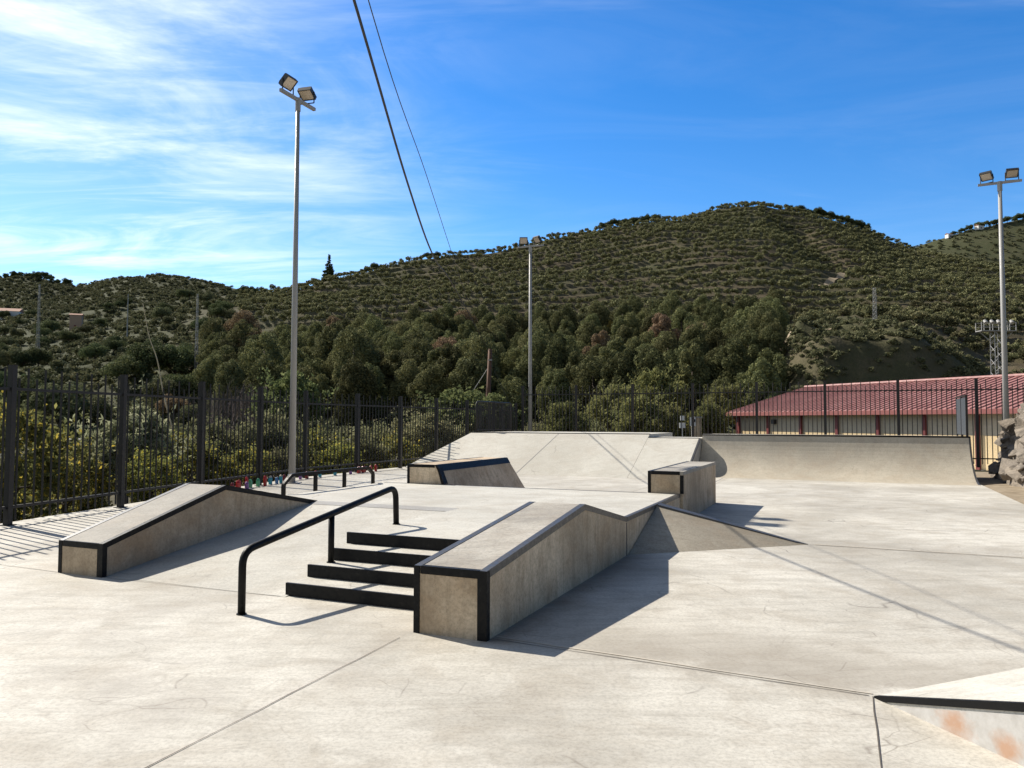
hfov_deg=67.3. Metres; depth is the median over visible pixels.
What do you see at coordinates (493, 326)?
pine tree
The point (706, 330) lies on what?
pine tree
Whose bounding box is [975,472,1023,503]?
earth verge
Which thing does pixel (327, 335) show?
pine tree
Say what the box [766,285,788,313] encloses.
pine tree
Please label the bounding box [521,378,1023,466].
metal fence
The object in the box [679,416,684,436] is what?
road sign
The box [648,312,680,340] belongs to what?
pine tree
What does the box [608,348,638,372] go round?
pine tree
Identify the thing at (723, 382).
pine tree
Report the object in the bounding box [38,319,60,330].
round tree
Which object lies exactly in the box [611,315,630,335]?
pine tree
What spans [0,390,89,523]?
garden shrub
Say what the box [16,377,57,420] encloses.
round tree
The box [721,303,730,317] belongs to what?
pine tree
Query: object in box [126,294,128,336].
concrete post
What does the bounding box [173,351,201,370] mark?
round tree
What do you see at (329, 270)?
conifer tree
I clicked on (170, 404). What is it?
round tree
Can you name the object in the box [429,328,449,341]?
pine tree
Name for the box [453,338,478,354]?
pine tree
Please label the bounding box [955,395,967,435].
deck guard
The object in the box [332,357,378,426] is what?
pine tree
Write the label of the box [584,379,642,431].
young pine
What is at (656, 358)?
pine tree
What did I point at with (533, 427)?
garden shrub
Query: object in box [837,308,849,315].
orchard tree
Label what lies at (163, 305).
round tree
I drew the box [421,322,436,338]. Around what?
pine tree
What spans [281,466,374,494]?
flat rail
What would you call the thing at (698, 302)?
pine tree
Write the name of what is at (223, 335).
pine tree
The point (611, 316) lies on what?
pine tree
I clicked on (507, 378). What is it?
pine tree
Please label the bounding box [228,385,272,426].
bare shrub
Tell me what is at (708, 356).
pine tree
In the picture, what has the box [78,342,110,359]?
round tree
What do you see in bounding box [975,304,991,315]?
orchard tree
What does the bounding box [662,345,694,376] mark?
pine tree
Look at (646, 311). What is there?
pine tree
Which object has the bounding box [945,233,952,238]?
farmhouse
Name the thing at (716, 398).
young pine
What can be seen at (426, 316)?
pine tree
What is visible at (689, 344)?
pine tree
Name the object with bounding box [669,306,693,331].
pine tree
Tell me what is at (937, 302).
orchard tree
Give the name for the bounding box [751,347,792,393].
pine tree
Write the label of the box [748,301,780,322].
pine tree
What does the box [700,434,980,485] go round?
quarter pipe
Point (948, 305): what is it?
orchard tree
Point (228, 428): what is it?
bare shrub
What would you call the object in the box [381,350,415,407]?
pine tree
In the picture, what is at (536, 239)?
floodlight pole
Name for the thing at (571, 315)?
pine tree
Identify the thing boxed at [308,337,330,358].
pine tree
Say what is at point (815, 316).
orchard tree
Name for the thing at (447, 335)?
pine tree
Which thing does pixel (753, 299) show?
pine tree
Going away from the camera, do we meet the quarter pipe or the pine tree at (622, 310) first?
the quarter pipe
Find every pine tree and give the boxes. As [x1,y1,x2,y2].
[192,354,223,397]
[195,339,223,374]
[196,317,228,353]
[198,332,224,353]
[204,352,223,368]
[209,331,226,352]
[211,345,237,358]
[212,359,245,412]
[215,352,246,396]
[217,339,238,355]
[224,309,261,330]
[226,319,260,349]
[236,331,261,347]
[236,331,285,386]
[237,334,266,362]
[240,355,286,420]
[265,330,278,338]
[273,324,290,336]
[275,346,289,353]
[276,329,303,351]
[281,347,303,369]
[284,348,308,370]
[297,324,307,335]
[297,324,323,345]
[297,356,331,396]
[297,366,327,398]
[300,333,314,346]
[301,346,309,355]
[305,321,322,340]
[307,331,320,351]
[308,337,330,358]
[309,373,336,415]
[313,321,346,367]
[322,350,350,397]
[326,315,341,326]
[329,325,380,391]
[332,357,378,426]
[337,317,350,329]
[350,311,369,328]
[355,329,378,350]
[362,349,389,394]
[363,313,384,340]
[365,362,389,420]
[371,328,389,344]
[375,331,405,349]
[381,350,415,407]
[382,331,406,353]
[382,353,393,376]
[389,359,422,405]
[392,321,412,336]
[398,337,434,370]
[402,304,424,321]
[403,329,428,361]
[404,324,433,342]
[406,364,453,414]
[412,312,436,337]
[419,347,448,370]
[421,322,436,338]
[429,310,445,327]
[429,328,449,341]
[430,336,456,350]
[433,343,461,394]
[437,303,455,317]
[437,315,458,338]
[442,330,458,343]
[448,357,495,388]
[451,355,486,399]
[453,314,465,327]
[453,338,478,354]
[454,309,477,323]
[454,320,479,342]
[454,331,500,392]
[471,305,488,324]
[476,320,487,328]
[476,326,499,345]
[478,312,497,324]
[480,331,498,349]
[487,320,511,343]
[489,341,504,390]
[493,330,511,351]
[494,374,520,423]
[495,304,511,319]
[495,342,505,371]
[496,315,520,346]
[496,377,534,427]
[499,347,523,378]
[504,310,521,331]
[507,332,523,352]
[509,358,542,417]
[511,338,541,360]
[514,312,528,331]
[515,329,556,370]
[518,326,549,345]
[523,305,545,328]
[524,321,554,339]
[536,365,572,418]
[536,368,574,416]
[537,310,555,333]
[540,337,574,379]
[546,332,570,360]
[547,309,571,335]
[554,304,579,329]
[554,331,578,355]
[557,319,576,334]
[560,330,572,349]
[563,350,595,399]
[570,355,611,411]
[573,328,589,343]
[573,340,588,352]
[577,315,589,328]
[578,320,602,347]
[581,313,601,330]
[582,330,609,354]
[586,302,609,326]
[586,344,600,384]
[588,301,609,316]
[595,346,616,381]
[595,352,637,396]
[602,325,612,335]
[607,336,626,353]
[608,300,634,320]
[608,317,626,337]
[608,321,612,331]
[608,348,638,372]
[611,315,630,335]
[614,303,633,328]
[616,324,639,346]
[624,312,641,338]
[624,335,646,348]
[627,294,642,316]
[628,347,637,360]
[632,348,672,388]
[632,356,666,390]
[633,311,646,328]
[635,343,662,357]
[636,345,659,363]
[639,314,654,336]
[639,329,656,346]
[640,307,650,316]
[648,300,669,313]
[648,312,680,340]
[651,308,668,319]
[652,331,678,345]
[653,330,682,357]
[658,290,687,325]
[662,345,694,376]
[668,343,713,411]
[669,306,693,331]
[669,307,693,337]
[676,382,688,422]
[679,324,709,362]
[682,338,706,360]
[683,319,701,339]
[686,321,716,346]
[687,304,694,312]
[693,293,709,309]
[694,304,705,319]
[700,301,724,325]
[703,327,732,358]
[704,347,735,384]
[705,313,723,330]
[707,338,752,383]
[710,377,746,425]
[718,317,733,334]
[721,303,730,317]
[722,318,747,339]
[725,297,751,320]
[727,325,751,354]
[733,329,763,365]
[734,306,751,321]
[735,372,766,399]
[742,357,780,404]
[743,294,760,305]
[744,309,780,349]
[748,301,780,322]
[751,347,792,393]
[758,318,783,344]
[758,322,788,353]
[758,326,786,365]
[759,295,780,305]
[764,298,789,332]
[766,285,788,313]
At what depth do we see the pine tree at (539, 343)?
140.62 m
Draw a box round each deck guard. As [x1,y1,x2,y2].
[475,401,511,431]
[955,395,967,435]
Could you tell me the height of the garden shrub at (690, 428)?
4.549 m
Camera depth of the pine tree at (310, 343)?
161.49 m
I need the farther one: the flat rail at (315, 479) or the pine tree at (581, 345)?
the pine tree at (581, 345)
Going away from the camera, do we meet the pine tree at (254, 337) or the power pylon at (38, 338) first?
the pine tree at (254, 337)
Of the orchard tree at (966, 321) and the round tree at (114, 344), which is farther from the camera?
the round tree at (114, 344)
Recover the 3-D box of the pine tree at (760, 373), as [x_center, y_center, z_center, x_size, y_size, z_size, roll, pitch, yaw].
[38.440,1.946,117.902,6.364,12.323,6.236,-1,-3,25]
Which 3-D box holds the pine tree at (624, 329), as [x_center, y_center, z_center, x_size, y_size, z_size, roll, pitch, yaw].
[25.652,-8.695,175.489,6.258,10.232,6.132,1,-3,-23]
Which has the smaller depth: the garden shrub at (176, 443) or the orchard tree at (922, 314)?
the garden shrub at (176, 443)
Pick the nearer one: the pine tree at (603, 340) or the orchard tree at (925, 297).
the pine tree at (603, 340)
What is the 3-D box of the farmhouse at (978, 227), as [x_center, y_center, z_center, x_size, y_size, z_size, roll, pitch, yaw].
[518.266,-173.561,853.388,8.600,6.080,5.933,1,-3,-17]
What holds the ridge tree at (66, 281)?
on the hills terrain at (858, 360)
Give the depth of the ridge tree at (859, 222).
536.65 m
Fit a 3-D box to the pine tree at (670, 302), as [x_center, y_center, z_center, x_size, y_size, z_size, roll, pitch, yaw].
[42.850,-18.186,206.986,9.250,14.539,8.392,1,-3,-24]
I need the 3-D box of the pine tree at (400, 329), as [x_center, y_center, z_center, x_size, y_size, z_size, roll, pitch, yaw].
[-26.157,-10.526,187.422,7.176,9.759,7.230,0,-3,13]
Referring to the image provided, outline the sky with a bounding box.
[0,0,1023,289]
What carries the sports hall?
on the hills terrain at (858, 360)
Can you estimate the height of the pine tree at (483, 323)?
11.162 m
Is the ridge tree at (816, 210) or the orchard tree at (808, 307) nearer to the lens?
the orchard tree at (808, 307)
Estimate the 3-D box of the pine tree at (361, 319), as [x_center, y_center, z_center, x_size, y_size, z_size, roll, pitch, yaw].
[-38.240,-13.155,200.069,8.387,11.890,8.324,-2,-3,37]
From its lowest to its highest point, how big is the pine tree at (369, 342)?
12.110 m
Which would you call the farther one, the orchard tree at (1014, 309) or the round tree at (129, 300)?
the round tree at (129, 300)
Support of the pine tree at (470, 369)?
on the hills terrain at (858, 360)
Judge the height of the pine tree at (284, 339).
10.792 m
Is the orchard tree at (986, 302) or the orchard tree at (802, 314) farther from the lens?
the orchard tree at (986, 302)
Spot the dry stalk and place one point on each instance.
(159, 370)
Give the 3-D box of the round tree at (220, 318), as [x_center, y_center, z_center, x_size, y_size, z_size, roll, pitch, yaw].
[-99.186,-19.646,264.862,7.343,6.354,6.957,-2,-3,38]
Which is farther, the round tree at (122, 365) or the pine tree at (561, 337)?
the round tree at (122, 365)
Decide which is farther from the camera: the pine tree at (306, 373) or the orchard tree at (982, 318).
the orchard tree at (982, 318)
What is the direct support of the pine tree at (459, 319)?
on the hills terrain at (858, 360)
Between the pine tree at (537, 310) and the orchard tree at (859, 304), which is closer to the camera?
the pine tree at (537, 310)
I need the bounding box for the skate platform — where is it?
[107,482,679,596]
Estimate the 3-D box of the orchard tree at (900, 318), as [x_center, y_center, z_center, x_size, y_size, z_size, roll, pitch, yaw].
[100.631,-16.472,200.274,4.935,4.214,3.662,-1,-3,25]
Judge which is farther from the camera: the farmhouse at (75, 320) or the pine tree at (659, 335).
the farmhouse at (75, 320)
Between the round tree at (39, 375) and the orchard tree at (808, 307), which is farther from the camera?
the orchard tree at (808, 307)
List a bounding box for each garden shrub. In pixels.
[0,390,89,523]
[0,428,65,516]
[14,434,128,513]
[64,374,193,503]
[67,479,114,507]
[106,446,190,502]
[140,422,195,494]
[153,427,240,495]
[189,411,265,482]
[219,441,280,486]
[235,405,320,481]
[241,363,338,423]
[251,444,310,478]
[284,414,336,465]
[297,424,364,477]
[311,437,370,474]
[326,423,397,470]
[361,418,396,459]
[372,428,424,469]
[380,404,471,457]
[408,382,514,437]
[462,387,526,431]
[524,421,544,430]
[587,420,606,431]
[683,421,713,435]
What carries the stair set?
on the skate ground at (816, 643)
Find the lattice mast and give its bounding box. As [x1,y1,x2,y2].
[873,290,876,318]
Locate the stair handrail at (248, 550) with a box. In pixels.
[236,486,399,615]
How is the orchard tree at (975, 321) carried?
on the hills terrain at (858, 360)
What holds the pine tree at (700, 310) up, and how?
on the hills terrain at (858, 360)
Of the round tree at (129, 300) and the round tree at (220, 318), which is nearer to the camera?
the round tree at (220, 318)
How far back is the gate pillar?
51.70 m
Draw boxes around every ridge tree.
[30,271,40,277]
[39,271,48,279]
[44,274,54,279]
[61,278,72,284]
[240,285,249,293]
[250,286,258,291]
[370,262,379,269]
[610,218,616,223]
[640,213,650,219]
[795,205,806,211]
[813,207,823,217]
[856,220,864,225]
[983,220,991,227]
[990,219,998,225]
[1012,213,1021,218]
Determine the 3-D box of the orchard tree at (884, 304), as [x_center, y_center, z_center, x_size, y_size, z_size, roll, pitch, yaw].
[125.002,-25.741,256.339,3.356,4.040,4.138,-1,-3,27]
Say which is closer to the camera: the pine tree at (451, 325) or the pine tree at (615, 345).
the pine tree at (615, 345)
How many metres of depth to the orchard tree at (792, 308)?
261.20 m
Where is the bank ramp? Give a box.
[400,431,701,477]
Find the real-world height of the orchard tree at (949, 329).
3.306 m
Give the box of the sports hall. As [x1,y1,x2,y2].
[726,373,1023,469]
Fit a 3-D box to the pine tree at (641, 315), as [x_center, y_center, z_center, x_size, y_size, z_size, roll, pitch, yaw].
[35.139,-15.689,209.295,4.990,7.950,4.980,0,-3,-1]
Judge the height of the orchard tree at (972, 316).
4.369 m
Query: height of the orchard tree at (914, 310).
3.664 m
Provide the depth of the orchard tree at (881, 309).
191.40 m
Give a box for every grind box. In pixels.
[407,457,524,487]
[648,461,715,512]
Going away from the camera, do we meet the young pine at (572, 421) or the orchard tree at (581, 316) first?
the young pine at (572, 421)
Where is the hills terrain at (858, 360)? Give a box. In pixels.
[0,206,1023,519]
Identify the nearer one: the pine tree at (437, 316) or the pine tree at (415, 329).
the pine tree at (415, 329)
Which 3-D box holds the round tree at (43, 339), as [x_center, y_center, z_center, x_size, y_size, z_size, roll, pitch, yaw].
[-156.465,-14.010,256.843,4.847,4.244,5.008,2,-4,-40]
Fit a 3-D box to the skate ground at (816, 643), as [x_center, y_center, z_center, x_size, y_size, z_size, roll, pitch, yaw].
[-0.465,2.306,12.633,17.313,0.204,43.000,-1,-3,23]
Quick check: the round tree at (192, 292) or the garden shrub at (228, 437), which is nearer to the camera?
the garden shrub at (228, 437)
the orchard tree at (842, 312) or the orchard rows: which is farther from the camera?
the orchard rows
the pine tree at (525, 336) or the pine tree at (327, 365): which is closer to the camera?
the pine tree at (327, 365)
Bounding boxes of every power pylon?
[36,284,40,348]
[194,294,198,368]
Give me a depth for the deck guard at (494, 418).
28.45 m
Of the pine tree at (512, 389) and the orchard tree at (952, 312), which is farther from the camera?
the orchard tree at (952, 312)
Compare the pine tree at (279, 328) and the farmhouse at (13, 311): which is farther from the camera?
the farmhouse at (13, 311)
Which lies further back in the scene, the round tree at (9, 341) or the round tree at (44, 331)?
the round tree at (44, 331)
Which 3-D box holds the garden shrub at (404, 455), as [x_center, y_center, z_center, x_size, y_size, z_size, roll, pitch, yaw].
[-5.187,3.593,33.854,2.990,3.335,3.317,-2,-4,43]
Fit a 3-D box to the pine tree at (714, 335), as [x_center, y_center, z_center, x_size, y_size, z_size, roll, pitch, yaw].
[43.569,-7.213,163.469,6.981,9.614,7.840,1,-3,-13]
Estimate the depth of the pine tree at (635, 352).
145.34 m
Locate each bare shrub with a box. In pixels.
[181,379,252,428]
[206,379,270,429]
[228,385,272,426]
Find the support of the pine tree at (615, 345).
on the hills terrain at (858, 360)
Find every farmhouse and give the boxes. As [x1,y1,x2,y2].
[0,308,23,319]
[69,313,83,329]
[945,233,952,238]
[974,225,983,229]
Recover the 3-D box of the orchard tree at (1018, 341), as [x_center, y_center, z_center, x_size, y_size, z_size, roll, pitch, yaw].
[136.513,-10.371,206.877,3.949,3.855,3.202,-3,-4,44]
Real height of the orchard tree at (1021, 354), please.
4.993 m
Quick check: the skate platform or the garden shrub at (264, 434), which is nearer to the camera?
the skate platform
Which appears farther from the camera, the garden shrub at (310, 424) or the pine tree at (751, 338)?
the pine tree at (751, 338)
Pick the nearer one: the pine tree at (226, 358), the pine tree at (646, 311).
the pine tree at (226, 358)
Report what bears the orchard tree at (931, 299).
on the hills terrain at (858, 360)
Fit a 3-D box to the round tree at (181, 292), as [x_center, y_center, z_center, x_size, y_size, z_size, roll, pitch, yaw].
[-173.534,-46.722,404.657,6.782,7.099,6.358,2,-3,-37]
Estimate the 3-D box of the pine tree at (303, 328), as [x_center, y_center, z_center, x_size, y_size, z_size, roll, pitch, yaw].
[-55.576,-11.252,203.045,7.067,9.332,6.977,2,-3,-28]
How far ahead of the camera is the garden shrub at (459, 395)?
49.03 m
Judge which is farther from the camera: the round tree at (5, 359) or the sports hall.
the round tree at (5, 359)
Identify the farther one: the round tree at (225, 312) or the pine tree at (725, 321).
the round tree at (225, 312)
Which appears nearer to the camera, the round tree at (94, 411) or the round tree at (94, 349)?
the round tree at (94, 411)
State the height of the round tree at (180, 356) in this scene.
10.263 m
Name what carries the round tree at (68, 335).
on the hills terrain at (858, 360)
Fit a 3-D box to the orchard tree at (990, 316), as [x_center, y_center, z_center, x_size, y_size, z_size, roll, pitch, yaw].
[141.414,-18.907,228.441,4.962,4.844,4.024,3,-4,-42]
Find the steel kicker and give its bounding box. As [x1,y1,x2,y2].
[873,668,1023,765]
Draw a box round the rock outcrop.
[988,403,1023,487]
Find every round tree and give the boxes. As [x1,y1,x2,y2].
[0,310,10,317]
[0,323,16,333]
[0,337,18,345]
[0,343,8,350]
[0,346,20,366]
[0,370,25,397]
[8,350,38,366]
[9,327,23,336]
[15,319,25,324]
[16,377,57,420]
[17,369,63,393]
[21,381,93,429]
[24,309,36,314]
[28,345,52,365]
[33,327,53,335]
[35,336,50,343]
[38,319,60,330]
[56,329,83,341]
[69,395,116,425]
[77,323,95,331]
[77,338,90,343]
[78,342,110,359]
[84,321,93,325]
[93,317,106,325]
[99,354,152,388]
[100,339,125,351]
[103,302,114,308]
[106,317,113,322]
[107,336,122,341]
[114,301,124,306]
[118,297,132,306]
[124,338,170,380]
[132,336,145,342]
[142,373,186,411]
[152,306,171,320]
[152,342,197,373]
[155,393,190,417]
[156,302,174,310]
[162,316,174,324]
[163,373,197,396]
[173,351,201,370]
[176,289,189,296]
[179,324,189,328]
[179,400,211,417]
[185,289,195,299]
[190,316,209,328]
[196,290,214,301]
[202,301,211,306]
[207,304,226,317]
[208,300,234,309]
[215,317,228,325]
[220,309,235,316]
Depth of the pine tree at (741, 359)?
136.33 m
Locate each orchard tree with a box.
[386,319,394,325]
[577,313,586,319]
[721,298,731,304]
[785,305,801,313]
[793,311,801,318]
[796,312,813,319]
[804,305,814,310]
[805,309,823,320]
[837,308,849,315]
[840,302,853,307]
[841,306,856,315]
[850,309,864,316]
[852,300,861,308]
[861,304,879,317]
[864,313,880,317]
[877,305,890,315]
[882,301,889,306]
[889,313,907,322]
[890,304,900,311]
[908,299,923,307]
[909,308,919,314]
[910,310,929,324]
[917,295,928,301]
[921,306,936,310]
[924,308,932,314]
[926,296,937,301]
[926,313,944,325]
[931,301,943,307]
[931,313,947,325]
[933,304,946,312]
[936,294,946,301]
[940,302,952,307]
[943,316,959,326]
[944,308,960,317]
[944,326,956,333]
[945,295,958,301]
[950,300,964,307]
[950,331,965,340]
[954,307,966,312]
[958,328,969,336]
[961,300,973,307]
[961,313,978,321]
[961,317,972,325]
[962,326,979,334]
[963,335,981,343]
[965,308,979,313]
[966,296,977,301]
[967,300,984,308]
[967,342,982,352]
[969,319,982,328]
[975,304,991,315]
[975,332,991,339]
[977,316,989,322]
[979,324,999,329]
[981,340,995,349]
[982,300,991,304]
[984,313,995,320]
[986,302,997,308]
[987,335,1000,342]
[989,342,1012,353]
[995,305,1007,311]
[1006,306,1019,313]
[1006,318,1018,326]
[1006,324,1018,337]
[1007,342,1022,351]
[1007,353,1019,361]
[1008,313,1019,318]
[1013,339,1023,344]
[1015,323,1023,332]
[1015,346,1023,358]
[1016,313,1023,323]
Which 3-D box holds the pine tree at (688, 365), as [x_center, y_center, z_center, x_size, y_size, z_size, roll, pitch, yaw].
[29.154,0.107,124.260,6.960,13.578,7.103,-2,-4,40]
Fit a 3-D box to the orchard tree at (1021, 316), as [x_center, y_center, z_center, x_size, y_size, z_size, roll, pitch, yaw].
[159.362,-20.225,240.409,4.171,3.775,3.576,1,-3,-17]
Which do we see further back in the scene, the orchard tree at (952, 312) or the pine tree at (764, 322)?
the orchard tree at (952, 312)
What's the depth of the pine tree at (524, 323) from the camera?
226.30 m
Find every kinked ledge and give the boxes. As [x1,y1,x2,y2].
[58,483,316,577]
[413,501,626,641]
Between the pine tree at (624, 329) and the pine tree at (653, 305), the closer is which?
the pine tree at (624, 329)
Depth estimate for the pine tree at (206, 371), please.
129.05 m
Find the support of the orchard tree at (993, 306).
on the hills terrain at (858, 360)
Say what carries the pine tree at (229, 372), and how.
on the hills terrain at (858, 360)
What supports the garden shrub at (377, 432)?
on the hills terrain at (858, 360)
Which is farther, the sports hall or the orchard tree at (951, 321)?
the orchard tree at (951, 321)
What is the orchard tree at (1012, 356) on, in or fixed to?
on the hills terrain at (858, 360)
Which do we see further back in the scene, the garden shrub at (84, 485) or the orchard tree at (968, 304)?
the orchard tree at (968, 304)
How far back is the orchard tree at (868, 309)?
192.04 m
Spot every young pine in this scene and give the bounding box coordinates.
[536,396,593,431]
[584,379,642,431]
[599,389,683,432]
[618,362,694,408]
[640,401,690,436]
[686,400,734,434]
[696,380,754,433]
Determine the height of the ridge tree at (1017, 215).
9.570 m
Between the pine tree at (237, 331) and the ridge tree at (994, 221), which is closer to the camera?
the pine tree at (237, 331)
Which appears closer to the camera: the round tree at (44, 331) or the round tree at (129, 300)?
the round tree at (44, 331)
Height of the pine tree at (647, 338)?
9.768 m
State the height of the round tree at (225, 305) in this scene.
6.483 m
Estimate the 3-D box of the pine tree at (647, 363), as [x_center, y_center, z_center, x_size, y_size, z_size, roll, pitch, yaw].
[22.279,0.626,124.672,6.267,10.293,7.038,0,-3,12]
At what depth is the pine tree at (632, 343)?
167.85 m
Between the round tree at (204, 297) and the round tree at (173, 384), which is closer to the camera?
the round tree at (173, 384)
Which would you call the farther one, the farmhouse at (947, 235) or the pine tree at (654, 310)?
the farmhouse at (947, 235)
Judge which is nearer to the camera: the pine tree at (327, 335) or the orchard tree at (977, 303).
the pine tree at (327, 335)
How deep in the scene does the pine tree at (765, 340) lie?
144.28 m
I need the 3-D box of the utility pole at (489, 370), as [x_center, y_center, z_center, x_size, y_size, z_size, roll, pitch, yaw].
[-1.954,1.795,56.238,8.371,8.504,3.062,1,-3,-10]
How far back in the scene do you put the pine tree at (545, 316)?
201.08 m
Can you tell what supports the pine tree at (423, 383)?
on the hills terrain at (858, 360)
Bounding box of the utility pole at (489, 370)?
[474,349,520,426]
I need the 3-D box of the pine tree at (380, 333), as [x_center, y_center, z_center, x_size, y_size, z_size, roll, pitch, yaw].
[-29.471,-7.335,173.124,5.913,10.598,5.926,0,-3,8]
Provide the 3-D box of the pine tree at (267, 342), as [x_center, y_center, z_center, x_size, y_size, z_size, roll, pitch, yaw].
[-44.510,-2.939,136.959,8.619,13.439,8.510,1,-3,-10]
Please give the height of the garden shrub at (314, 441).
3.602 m
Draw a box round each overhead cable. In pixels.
[352,0,490,352]
[368,0,491,351]
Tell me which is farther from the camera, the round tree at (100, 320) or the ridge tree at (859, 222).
the ridge tree at (859, 222)
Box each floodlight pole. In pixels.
[279,73,316,483]
[517,235,543,430]
[978,168,1021,432]
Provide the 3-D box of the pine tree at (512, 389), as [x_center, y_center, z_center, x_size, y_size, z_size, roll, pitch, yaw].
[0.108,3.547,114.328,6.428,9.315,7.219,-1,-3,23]
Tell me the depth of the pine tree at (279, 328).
194.89 m
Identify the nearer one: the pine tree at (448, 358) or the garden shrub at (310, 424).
the garden shrub at (310, 424)
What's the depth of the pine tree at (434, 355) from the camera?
133.37 m
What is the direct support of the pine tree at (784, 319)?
on the hills terrain at (858, 360)
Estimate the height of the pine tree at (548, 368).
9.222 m
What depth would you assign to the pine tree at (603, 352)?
134.94 m
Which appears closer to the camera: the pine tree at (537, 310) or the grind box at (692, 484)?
the grind box at (692, 484)
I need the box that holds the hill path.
[808,272,844,287]
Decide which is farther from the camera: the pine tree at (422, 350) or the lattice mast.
the lattice mast
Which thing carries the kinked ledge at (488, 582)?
on the skate ground at (816, 643)
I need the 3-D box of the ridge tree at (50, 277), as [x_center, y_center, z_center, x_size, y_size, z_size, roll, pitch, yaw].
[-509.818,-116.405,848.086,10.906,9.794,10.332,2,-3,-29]
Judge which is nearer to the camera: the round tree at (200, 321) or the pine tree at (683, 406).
the pine tree at (683, 406)
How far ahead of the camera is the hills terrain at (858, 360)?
316.03 m
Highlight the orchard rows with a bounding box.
[232,201,1023,325]
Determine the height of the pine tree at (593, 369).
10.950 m
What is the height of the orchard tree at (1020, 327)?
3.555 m
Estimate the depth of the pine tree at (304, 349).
154.20 m
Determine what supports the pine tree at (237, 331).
on the hills terrain at (858, 360)
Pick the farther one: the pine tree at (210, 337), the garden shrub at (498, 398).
the pine tree at (210, 337)
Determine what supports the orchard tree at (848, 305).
on the hills terrain at (858, 360)
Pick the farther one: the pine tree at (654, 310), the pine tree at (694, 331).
the pine tree at (654, 310)
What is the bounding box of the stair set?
[285,532,458,609]
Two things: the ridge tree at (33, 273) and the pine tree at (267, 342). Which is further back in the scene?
the ridge tree at (33, 273)
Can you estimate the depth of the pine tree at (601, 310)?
215.82 m
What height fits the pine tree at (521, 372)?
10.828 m
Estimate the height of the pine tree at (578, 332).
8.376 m
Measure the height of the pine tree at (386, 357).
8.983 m
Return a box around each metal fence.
[0,365,517,525]
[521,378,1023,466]
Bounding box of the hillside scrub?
[0,217,1023,439]
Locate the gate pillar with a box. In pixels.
[694,416,701,436]
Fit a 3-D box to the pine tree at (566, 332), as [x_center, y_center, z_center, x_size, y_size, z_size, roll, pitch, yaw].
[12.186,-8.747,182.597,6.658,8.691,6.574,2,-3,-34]
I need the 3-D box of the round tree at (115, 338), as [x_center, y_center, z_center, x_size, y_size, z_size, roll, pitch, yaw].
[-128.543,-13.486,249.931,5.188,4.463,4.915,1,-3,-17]
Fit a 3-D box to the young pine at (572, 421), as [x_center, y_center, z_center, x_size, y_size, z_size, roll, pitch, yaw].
[3.537,3.697,51.832,3.991,5.804,4.290,0,-3,-1]
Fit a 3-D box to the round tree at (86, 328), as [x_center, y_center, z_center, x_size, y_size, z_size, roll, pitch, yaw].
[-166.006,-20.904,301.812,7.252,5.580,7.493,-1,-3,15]
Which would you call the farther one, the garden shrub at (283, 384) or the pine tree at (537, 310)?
the pine tree at (537, 310)
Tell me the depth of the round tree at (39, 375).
150.47 m
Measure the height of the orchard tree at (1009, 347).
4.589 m
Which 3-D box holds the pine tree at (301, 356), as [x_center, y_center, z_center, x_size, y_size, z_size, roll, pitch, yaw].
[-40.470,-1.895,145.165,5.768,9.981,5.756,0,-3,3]
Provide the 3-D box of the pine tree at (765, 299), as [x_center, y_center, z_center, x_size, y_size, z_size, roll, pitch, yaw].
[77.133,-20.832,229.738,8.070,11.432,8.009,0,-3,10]
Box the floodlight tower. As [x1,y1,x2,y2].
[975,319,1016,374]
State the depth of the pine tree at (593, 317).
195.68 m
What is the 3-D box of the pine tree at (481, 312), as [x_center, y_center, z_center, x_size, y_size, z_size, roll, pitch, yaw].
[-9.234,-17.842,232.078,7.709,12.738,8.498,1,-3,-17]
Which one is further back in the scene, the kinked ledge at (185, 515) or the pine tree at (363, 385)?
the pine tree at (363, 385)
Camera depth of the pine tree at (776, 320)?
165.76 m
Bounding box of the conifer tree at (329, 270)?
[321,254,334,281]
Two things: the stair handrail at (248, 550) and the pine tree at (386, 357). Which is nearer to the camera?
the stair handrail at (248, 550)
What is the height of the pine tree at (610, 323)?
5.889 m
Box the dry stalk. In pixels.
[143,305,174,434]
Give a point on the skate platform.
(458, 512)
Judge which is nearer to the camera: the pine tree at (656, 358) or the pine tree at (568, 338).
the pine tree at (656, 358)
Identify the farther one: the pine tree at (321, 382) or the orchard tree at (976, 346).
the orchard tree at (976, 346)
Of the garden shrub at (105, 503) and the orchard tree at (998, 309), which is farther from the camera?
the orchard tree at (998, 309)
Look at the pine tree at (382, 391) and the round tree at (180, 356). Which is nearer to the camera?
the pine tree at (382, 391)
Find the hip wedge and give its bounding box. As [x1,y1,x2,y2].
[629,503,807,554]
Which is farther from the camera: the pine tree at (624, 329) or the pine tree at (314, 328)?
the pine tree at (314, 328)
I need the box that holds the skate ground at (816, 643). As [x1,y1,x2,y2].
[0,467,1023,767]
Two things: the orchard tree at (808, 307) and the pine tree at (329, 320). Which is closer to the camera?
the pine tree at (329, 320)
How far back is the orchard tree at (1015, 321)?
228.85 m
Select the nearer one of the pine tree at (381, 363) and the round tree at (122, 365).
the pine tree at (381, 363)
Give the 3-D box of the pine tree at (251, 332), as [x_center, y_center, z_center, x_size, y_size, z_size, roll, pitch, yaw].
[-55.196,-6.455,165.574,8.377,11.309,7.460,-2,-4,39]
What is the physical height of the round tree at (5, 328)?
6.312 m
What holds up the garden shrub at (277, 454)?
on the hills terrain at (858, 360)
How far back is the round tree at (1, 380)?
146.91 m
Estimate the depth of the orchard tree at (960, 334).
184.18 m
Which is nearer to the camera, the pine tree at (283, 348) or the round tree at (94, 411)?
the round tree at (94, 411)

